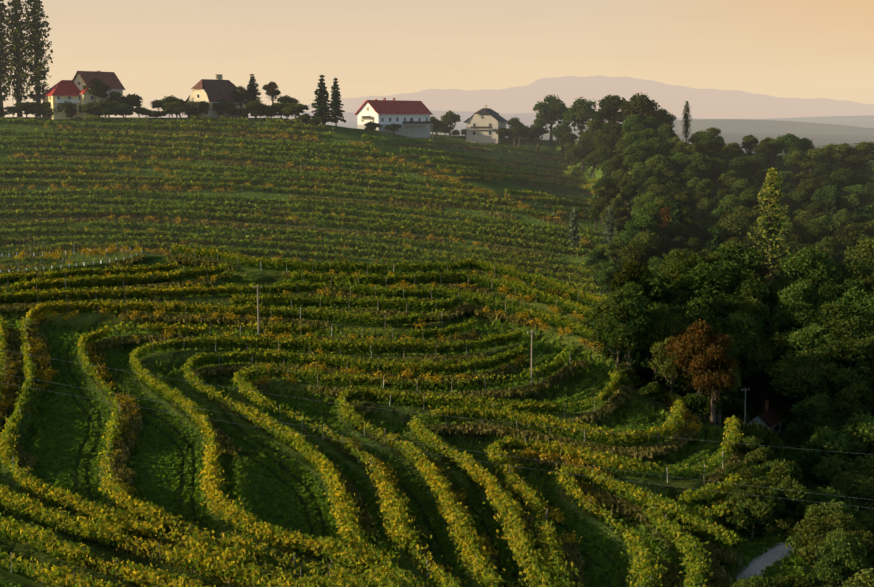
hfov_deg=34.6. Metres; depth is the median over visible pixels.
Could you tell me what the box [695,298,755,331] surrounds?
forest tree
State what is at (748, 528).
garden shrub
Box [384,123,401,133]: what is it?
ridge bush
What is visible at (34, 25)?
poplar
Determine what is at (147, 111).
hedge shrub
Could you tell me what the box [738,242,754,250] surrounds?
forest tree
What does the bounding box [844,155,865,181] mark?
forest tree
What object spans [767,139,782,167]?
forest tree
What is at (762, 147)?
forest tree
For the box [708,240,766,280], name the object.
forest tree
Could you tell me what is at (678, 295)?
forest tree
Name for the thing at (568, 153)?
forest tree
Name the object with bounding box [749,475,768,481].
garden shrub
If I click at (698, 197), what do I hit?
forest tree
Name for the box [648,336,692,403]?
forest tree
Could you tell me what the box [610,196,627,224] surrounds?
forest tree
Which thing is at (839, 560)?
forest tree
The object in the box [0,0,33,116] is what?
poplar
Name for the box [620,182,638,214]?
forest tree
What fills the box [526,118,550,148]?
ridge tree
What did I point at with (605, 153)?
forest tree
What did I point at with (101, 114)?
hedge shrub
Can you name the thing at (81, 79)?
house
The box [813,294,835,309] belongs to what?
forest tree
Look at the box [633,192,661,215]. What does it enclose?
forest tree
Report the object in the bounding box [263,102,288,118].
hedge shrub
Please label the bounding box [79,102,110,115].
hedge shrub
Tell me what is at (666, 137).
forest tree
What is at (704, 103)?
mountain range
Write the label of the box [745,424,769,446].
shrub
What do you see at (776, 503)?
tree
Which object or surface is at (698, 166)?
forest tree
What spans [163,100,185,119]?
hedge shrub
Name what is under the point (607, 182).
forest tree
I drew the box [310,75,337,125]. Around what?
conifer
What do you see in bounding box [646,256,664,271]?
forest tree
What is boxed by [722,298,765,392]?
forest tree
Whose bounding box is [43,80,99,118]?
yellow house
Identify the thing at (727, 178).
forest tree
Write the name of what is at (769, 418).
hut
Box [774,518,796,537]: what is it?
garden shrub
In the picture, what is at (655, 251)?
forest tree
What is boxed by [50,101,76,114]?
hedge shrub
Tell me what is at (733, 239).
forest tree
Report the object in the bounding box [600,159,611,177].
forest tree
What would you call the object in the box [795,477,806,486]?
shrub
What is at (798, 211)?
forest tree
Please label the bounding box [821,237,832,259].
poplar
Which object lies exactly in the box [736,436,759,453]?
shrub
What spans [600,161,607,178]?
forest tree
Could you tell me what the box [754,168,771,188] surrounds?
forest tree
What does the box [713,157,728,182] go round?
forest tree
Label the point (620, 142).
forest tree
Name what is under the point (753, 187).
forest tree
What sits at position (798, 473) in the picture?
shrub
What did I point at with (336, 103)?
conifer
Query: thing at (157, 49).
sky
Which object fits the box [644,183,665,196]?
forest tree
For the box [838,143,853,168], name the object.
forest tree
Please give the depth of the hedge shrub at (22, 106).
420.82 m
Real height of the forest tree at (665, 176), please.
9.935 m
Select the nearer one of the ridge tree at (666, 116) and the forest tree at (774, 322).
the forest tree at (774, 322)
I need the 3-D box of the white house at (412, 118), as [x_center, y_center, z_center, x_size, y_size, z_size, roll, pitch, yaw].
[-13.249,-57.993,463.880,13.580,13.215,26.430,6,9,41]
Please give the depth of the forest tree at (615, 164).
389.90 m
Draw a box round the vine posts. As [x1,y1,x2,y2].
[2,117,736,586]
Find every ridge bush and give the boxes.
[41,101,50,106]
[119,93,142,107]
[150,99,164,110]
[161,94,184,116]
[277,95,299,103]
[296,113,311,124]
[309,117,323,125]
[364,121,381,133]
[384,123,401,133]
[435,121,447,136]
[493,126,506,144]
[521,132,536,145]
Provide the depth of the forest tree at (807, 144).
400.97 m
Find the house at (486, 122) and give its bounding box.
[463,105,506,142]
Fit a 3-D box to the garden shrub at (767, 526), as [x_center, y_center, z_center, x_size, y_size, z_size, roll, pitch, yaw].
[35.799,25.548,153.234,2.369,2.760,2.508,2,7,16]
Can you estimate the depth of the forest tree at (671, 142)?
389.14 m
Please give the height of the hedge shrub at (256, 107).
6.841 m
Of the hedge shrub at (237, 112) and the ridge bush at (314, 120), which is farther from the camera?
the hedge shrub at (237, 112)
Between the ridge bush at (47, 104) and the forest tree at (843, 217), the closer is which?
the forest tree at (843, 217)
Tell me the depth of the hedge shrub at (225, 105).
422.50 m
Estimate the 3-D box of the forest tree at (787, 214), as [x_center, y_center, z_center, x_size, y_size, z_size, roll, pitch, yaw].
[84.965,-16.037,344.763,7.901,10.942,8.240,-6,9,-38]
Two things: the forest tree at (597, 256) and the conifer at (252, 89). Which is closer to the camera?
the forest tree at (597, 256)
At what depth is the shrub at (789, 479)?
165.25 m
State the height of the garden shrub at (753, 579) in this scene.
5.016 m
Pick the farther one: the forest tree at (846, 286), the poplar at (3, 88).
the poplar at (3, 88)
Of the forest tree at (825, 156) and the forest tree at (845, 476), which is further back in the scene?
the forest tree at (825, 156)
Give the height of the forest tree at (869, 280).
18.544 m
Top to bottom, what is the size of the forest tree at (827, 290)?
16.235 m
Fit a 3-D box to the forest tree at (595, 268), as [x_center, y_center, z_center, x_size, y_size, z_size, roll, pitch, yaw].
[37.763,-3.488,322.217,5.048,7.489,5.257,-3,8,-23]
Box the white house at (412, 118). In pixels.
[354,98,432,137]
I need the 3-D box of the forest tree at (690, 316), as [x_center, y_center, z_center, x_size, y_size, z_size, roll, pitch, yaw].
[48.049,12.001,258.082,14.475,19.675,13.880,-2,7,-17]
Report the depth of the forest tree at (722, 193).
354.54 m
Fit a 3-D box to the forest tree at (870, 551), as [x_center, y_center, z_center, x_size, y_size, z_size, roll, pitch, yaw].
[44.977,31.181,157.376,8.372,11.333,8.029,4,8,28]
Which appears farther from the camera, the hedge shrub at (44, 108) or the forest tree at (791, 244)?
the hedge shrub at (44, 108)
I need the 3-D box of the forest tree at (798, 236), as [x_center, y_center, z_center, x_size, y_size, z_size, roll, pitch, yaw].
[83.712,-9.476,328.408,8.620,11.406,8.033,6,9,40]
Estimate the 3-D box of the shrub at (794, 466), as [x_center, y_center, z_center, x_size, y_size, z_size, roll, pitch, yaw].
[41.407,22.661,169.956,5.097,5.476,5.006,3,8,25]
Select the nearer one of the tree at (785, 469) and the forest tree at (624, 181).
the tree at (785, 469)
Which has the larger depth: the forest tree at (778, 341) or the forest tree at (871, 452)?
the forest tree at (778, 341)
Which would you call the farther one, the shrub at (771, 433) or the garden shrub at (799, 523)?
the shrub at (771, 433)
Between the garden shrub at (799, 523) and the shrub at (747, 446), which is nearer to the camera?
the garden shrub at (799, 523)
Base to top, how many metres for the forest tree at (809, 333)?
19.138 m
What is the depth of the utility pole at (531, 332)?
207.25 m
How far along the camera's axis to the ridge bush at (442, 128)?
489.38 m
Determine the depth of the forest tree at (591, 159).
425.21 m
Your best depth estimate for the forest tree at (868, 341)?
238.40 m
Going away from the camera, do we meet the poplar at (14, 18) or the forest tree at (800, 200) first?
the forest tree at (800, 200)
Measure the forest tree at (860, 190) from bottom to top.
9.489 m
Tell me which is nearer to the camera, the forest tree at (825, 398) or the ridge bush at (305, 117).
the forest tree at (825, 398)
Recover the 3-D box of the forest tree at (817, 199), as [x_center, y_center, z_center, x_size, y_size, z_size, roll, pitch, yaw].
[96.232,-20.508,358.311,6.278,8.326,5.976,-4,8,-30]
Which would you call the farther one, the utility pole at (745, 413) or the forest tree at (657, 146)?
the forest tree at (657, 146)
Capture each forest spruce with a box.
[662,198,687,258]
[708,228,723,254]
[782,340,813,423]
[827,184,842,219]
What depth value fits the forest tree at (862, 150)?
393.13 m
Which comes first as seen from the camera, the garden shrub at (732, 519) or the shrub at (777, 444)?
the garden shrub at (732, 519)
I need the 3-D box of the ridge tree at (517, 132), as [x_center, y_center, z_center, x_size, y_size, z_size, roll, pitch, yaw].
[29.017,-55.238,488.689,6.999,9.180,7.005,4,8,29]
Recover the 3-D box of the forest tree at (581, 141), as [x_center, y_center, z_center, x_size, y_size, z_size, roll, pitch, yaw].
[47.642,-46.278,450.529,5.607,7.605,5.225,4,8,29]
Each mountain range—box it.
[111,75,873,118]
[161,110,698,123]
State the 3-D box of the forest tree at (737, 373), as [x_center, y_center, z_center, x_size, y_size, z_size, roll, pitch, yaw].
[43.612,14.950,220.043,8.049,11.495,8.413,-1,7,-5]
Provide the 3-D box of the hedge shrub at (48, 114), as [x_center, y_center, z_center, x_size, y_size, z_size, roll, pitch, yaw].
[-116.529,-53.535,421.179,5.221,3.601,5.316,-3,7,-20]
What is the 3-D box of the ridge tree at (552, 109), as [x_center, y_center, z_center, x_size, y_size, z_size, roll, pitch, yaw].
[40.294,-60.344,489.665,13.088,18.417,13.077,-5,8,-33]
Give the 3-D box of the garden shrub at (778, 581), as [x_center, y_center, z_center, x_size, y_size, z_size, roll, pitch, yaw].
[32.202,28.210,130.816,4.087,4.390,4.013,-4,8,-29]
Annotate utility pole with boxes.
[253,285,265,349]
[527,330,540,384]
[741,388,749,426]
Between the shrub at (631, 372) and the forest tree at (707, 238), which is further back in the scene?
the forest tree at (707, 238)
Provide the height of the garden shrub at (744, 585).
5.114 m
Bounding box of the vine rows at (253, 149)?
[0,114,607,291]
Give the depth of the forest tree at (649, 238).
323.37 m
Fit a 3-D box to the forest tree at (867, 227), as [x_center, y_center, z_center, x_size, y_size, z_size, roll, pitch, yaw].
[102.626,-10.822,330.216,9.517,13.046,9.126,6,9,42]
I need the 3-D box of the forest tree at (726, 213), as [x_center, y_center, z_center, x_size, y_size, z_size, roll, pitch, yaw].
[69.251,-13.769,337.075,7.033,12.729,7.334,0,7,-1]
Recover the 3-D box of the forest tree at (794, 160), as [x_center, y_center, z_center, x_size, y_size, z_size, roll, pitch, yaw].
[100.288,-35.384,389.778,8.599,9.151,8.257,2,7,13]
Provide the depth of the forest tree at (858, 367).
235.57 m
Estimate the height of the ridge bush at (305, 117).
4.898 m
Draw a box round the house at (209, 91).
[185,74,243,117]
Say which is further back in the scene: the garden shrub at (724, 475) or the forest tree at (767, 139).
the forest tree at (767, 139)
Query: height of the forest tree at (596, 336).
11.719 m
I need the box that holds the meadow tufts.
[0,263,808,586]
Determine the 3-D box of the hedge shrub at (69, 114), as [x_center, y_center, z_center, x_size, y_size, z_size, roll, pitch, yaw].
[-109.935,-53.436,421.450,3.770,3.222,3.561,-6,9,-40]
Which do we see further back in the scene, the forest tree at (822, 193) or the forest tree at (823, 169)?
the forest tree at (823, 169)
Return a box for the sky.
[0,0,873,116]
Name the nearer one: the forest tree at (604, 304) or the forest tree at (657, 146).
the forest tree at (604, 304)
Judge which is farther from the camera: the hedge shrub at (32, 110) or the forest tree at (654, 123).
the hedge shrub at (32, 110)
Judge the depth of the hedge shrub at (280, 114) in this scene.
422.74 m
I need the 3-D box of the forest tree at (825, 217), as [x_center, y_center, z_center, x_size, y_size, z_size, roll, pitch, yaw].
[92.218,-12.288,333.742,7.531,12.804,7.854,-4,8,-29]
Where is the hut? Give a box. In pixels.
[745,399,782,434]
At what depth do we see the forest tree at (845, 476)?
193.14 m
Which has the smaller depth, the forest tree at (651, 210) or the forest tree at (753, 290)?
the forest tree at (753, 290)
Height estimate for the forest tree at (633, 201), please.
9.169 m
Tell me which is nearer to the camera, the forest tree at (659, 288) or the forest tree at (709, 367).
the forest tree at (709, 367)
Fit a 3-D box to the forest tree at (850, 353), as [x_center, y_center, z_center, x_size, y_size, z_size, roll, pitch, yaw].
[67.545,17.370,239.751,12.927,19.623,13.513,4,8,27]
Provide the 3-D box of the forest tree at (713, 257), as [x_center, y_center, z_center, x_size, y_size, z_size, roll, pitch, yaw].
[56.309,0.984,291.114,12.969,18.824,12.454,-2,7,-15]
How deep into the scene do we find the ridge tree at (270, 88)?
429.82 m
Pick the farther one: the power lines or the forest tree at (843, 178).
the forest tree at (843, 178)
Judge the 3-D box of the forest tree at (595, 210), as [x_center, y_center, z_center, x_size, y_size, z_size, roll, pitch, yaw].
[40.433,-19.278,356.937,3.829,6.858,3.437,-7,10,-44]
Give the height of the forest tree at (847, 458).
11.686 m
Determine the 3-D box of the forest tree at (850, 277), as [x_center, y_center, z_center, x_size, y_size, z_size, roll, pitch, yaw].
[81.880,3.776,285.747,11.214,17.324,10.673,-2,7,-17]
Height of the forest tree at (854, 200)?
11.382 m
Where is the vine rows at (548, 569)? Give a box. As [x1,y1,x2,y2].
[0,243,777,586]
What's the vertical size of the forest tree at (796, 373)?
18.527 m
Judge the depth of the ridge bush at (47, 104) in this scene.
421.41 m
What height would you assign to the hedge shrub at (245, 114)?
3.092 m
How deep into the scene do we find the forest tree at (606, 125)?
418.49 m
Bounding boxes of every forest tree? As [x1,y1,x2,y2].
[557,132,577,153]
[563,143,575,165]
[564,147,577,165]
[570,143,589,171]
[576,139,586,144]
[581,137,595,156]
[582,119,605,154]
[583,151,600,177]
[585,249,608,285]
[585,287,650,360]
[587,312,644,368]
[589,204,602,230]
[589,262,604,293]
[591,176,620,206]
[592,133,616,158]
[592,186,611,223]
[595,266,621,296]
[596,145,615,168]
[599,120,618,146]
[599,205,621,230]
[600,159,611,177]
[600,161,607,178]
[601,261,618,288]
[601,298,654,369]
[604,237,625,265]
[605,154,629,187]
[606,188,619,206]
[608,123,623,154]
[609,259,653,312]
[610,169,629,196]
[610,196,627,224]
[614,137,628,160]
[614,216,631,235]
[614,266,675,309]
[616,175,636,206]
[617,207,631,220]
[618,142,631,171]
[618,239,652,265]
[619,281,647,301]
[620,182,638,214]
[620,215,662,246]
[621,114,646,134]
[621,143,652,187]
[622,131,647,178]
[628,304,687,400]
[630,192,645,217]
[630,230,662,248]
[631,162,646,192]
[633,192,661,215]
[633,350,653,381]
[635,168,656,189]
[635,202,661,223]
[638,127,661,139]
[639,176,663,192]
[641,137,669,174]
[642,196,674,211]
[643,116,663,131]
[644,154,677,175]
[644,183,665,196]
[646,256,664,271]
[647,356,677,383]
[648,243,661,259]
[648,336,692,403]
[649,303,685,314]
[655,205,684,234]
[655,248,690,280]
[656,169,676,184]
[656,236,679,259]
[657,122,677,137]
[657,352,678,390]
[658,182,685,203]
[661,134,673,141]
[661,290,694,310]
[662,136,685,176]
[662,252,716,287]
[664,222,692,249]
[665,319,732,421]
[666,140,697,157]
[670,152,690,175]
[670,305,731,410]
[672,172,694,189]
[674,191,695,217]
[674,261,736,299]
[674,331,703,411]
[680,248,701,256]
[680,293,724,310]
[682,152,714,179]
[682,237,704,251]
[684,177,703,210]
[687,343,740,426]
[688,129,717,145]
[690,356,744,426]
[693,192,711,211]
[694,196,717,221]
[695,141,717,177]
[695,178,717,201]
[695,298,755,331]
[696,369,741,415]
[698,248,711,257]
[700,225,729,244]
[701,157,725,185]
[702,336,741,401]
[703,253,733,265]
[706,127,723,144]
[706,208,721,226]
[707,291,745,305]
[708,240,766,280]
[711,153,729,182]
[712,210,738,226]
[713,139,726,154]
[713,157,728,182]
[714,194,746,212]
[716,188,738,199]
[717,213,751,241]
[717,259,750,288]
[718,170,744,190]
[718,311,772,414]
[722,142,743,160]
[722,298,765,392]
[723,237,742,245]
[726,156,751,175]
[728,205,759,226]
[729,179,755,194]
[729,278,774,313]
[731,269,781,309]
[736,173,754,185]
[738,186,761,206]
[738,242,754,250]
[739,155,766,178]
[739,189,765,215]
[740,135,758,155]
[740,225,762,250]
[743,264,770,283]
[743,296,774,328]
[750,219,794,251]
[753,152,773,169]
[754,141,773,167]
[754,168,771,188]
[759,137,774,142]
[766,300,817,334]
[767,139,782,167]
[767,206,794,225]
[767,330,799,418]
[768,186,788,193]
[768,348,848,423]
[769,170,794,190]
[771,245,846,292]
[772,280,821,321]
[774,301,816,397]
[775,133,804,166]
[779,228,815,250]
[779,241,798,258]
[780,193,792,205]
[780,203,792,214]
[781,323,829,398]
[782,149,812,173]
[783,398,842,456]
[784,147,805,173]
[787,190,814,211]
[787,243,811,258]
[790,172,806,190]
[790,210,814,227]
[791,209,805,214]
[791,511,871,562]
[792,426,852,482]
[796,178,829,198]
[796,392,839,420]
[797,173,824,185]
[797,338,872,397]
[800,137,814,153]
[800,150,824,174]
[800,218,841,243]
[800,364,873,406]
[801,334,856,366]
[803,200,828,214]
[804,454,850,490]
[804,498,861,525]
[805,485,858,514]
[806,299,869,326]
[806,311,865,335]
[806,527,873,585]
[807,148,831,164]
[809,423,840,447]
[810,197,824,209]
[810,302,857,315]
[811,163,832,176]
[811,184,845,201]
[812,215,833,242]
[812,527,871,586]
[813,269,858,293]
[813,283,844,300]
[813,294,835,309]
[814,212,830,221]
[815,235,843,261]
[816,314,873,347]
[821,196,852,215]
[823,143,847,171]
[826,410,873,461]
[828,168,857,195]
[829,469,873,506]
[830,208,859,255]
[830,568,873,586]
[832,222,872,256]
[832,286,873,315]
[835,278,873,299]
[835,382,873,417]
[836,452,854,461]
[836,477,873,518]
[837,255,873,278]
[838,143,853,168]
[842,333,873,379]
[843,184,872,203]
[843,193,865,211]
[843,237,873,259]
[843,454,873,478]
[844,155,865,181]
[847,361,873,396]
[849,234,873,248]
[850,141,873,174]
[853,204,873,224]
[854,175,872,201]
[854,512,873,563]
[855,220,873,236]
[856,310,873,325]
[857,274,873,294]
[859,437,873,455]
[861,251,872,261]
[862,182,873,190]
[862,525,873,568]
[868,255,873,276]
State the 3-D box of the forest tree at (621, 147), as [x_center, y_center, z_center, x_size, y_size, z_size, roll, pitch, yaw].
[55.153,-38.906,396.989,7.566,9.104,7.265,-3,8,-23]
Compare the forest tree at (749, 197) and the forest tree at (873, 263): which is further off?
the forest tree at (749, 197)
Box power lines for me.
[3,350,870,507]
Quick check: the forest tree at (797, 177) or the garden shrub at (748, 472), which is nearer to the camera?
the garden shrub at (748, 472)
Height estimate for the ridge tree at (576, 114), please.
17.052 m
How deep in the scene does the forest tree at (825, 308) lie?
262.16 m
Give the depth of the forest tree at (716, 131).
405.08 m
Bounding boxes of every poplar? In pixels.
[0,0,16,116]
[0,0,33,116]
[17,0,53,116]
[681,101,691,140]
[747,167,790,283]
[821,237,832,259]
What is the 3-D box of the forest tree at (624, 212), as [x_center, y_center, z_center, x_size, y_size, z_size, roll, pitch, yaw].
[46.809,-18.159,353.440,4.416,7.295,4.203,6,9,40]
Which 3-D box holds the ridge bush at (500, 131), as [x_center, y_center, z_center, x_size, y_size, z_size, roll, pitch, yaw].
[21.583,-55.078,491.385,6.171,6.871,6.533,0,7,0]
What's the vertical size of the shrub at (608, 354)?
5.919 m
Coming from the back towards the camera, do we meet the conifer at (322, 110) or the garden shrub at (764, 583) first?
the conifer at (322, 110)
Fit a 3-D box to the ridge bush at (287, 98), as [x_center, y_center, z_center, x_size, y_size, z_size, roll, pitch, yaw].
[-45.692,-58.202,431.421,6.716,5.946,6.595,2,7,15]
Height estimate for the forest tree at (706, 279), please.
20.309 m
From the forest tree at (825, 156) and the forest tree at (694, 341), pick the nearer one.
the forest tree at (694, 341)
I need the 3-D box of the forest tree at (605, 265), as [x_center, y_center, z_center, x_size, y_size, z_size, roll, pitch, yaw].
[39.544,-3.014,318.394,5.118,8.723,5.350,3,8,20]
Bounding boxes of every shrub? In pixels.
[3,105,19,117]
[13,100,41,117]
[21,105,42,118]
[35,106,47,117]
[40,110,52,119]
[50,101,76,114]
[65,111,75,119]
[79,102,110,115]
[93,108,106,119]
[94,99,122,119]
[110,103,133,117]
[116,110,131,117]
[131,106,145,117]
[140,109,152,117]
[148,110,161,117]
[158,110,168,117]
[162,107,173,117]
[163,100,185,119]
[168,100,191,119]
[181,109,196,118]
[185,100,206,115]
[193,101,209,114]
[213,97,235,112]
[225,107,239,114]
[230,110,241,117]
[238,112,248,118]
[239,100,268,120]
[253,107,277,118]
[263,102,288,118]
[265,111,277,119]
[277,107,293,119]
[280,101,309,118]
[441,126,452,133]
[451,129,459,136]
[460,128,465,135]
[599,342,623,362]
[618,361,645,383]
[618,367,639,383]
[639,381,664,405]
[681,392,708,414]
[696,396,721,423]
[718,471,729,479]
[721,514,739,534]
[723,461,755,478]
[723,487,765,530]
[726,489,748,513]
[729,477,766,491]
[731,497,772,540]
[731,573,770,585]
[733,466,757,478]
[735,581,774,586]
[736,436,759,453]
[740,428,758,437]
[740,524,756,535]
[741,421,778,442]
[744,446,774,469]
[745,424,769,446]
[745,575,771,585]
[746,579,772,586]
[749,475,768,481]
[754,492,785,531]
[755,517,775,537]
[759,460,801,481]
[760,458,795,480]
[760,476,791,490]
[761,435,785,454]
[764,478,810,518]
[768,453,789,461]
[768,473,785,480]
[768,575,795,586]
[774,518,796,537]
[780,499,809,522]
[781,475,796,482]
[782,572,806,582]
[784,529,808,553]
[786,462,802,481]
[789,574,828,586]
[792,498,810,523]
[792,534,824,569]
[793,517,813,530]
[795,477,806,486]
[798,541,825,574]
[800,558,813,570]
[811,580,832,586]
[818,578,835,586]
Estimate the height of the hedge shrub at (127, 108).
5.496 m
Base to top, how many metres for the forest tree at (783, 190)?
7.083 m
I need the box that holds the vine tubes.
[0,247,141,271]
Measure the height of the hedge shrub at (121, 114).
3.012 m
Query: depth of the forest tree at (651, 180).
366.34 m
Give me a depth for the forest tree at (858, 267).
286.36 m
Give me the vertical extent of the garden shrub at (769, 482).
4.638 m
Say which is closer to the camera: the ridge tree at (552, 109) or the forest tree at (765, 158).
the forest tree at (765, 158)
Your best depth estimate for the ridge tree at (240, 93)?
425.81 m
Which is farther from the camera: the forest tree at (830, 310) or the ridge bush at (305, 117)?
the ridge bush at (305, 117)
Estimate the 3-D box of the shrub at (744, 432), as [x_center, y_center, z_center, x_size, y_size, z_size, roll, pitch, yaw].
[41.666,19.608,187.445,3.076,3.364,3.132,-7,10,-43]
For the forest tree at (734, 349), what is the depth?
225.51 m
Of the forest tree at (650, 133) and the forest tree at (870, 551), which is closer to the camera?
the forest tree at (870, 551)
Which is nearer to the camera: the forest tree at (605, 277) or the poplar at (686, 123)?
the forest tree at (605, 277)
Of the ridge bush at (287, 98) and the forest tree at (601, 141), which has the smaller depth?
the forest tree at (601, 141)
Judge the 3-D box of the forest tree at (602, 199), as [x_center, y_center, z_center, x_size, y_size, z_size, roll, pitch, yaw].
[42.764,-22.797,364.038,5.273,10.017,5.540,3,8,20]
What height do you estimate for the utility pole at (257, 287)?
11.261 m
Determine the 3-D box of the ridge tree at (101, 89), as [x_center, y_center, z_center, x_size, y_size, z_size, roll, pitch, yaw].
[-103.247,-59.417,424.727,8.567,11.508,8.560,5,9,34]
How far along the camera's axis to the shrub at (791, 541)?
144.70 m
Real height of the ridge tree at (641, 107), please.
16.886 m
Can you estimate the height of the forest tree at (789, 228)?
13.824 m
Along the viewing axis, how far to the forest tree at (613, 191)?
369.09 m
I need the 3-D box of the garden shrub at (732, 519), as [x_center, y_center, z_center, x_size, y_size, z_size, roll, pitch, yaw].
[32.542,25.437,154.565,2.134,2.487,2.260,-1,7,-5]
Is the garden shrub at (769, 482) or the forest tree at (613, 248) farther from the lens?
the forest tree at (613, 248)
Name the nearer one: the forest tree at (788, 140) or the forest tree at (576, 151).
the forest tree at (788, 140)
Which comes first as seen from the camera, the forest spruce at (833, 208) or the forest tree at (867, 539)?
the forest tree at (867, 539)
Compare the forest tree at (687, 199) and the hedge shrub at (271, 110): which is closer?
the forest tree at (687, 199)
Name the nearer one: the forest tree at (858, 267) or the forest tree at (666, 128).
the forest tree at (858, 267)
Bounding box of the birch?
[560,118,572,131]
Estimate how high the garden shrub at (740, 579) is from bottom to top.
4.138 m
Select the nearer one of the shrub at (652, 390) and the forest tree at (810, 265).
the shrub at (652, 390)
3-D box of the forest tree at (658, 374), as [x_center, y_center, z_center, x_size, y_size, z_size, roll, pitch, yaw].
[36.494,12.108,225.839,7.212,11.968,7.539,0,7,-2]
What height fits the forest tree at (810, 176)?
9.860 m
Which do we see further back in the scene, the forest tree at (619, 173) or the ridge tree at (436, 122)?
the ridge tree at (436, 122)
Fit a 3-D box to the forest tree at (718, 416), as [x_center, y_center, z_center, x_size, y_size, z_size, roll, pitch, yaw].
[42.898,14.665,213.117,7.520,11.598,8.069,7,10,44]
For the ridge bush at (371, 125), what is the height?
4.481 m
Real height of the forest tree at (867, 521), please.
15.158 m
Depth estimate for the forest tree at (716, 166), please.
377.71 m
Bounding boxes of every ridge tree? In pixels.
[82,78,110,101]
[106,91,123,115]
[231,86,251,110]
[262,81,280,104]
[430,116,441,138]
[440,110,460,136]
[506,117,523,145]
[511,122,529,146]
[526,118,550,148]
[533,94,568,145]
[550,124,570,151]
[562,96,595,131]
[587,94,627,129]
[619,92,661,127]
[655,107,676,127]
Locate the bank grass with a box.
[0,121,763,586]
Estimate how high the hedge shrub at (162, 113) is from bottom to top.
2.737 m
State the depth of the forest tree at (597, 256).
325.43 m
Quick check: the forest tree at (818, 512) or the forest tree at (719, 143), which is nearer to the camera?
the forest tree at (818, 512)
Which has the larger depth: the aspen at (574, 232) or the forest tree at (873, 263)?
the aspen at (574, 232)
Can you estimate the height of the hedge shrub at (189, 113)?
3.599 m
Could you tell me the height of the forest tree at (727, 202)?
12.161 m
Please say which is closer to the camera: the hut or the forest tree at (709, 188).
the hut
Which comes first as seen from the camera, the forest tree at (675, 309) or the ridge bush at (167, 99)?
the forest tree at (675, 309)
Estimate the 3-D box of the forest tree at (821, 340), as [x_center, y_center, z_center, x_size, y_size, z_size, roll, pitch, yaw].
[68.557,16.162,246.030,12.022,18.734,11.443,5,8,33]
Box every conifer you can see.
[246,74,261,103]
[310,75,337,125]
[329,78,346,125]
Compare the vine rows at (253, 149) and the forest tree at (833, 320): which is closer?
the forest tree at (833, 320)
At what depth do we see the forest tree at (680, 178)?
370.62 m
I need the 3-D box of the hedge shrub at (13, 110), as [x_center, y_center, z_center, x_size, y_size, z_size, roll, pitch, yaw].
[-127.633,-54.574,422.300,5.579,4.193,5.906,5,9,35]
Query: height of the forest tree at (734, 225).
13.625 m
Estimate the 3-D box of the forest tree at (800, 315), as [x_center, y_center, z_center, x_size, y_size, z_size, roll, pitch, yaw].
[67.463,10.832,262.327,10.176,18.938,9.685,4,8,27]
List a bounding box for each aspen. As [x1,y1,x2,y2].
[566,206,580,254]
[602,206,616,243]
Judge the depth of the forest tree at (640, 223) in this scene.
328.41 m
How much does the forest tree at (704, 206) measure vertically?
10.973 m
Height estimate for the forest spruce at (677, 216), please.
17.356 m

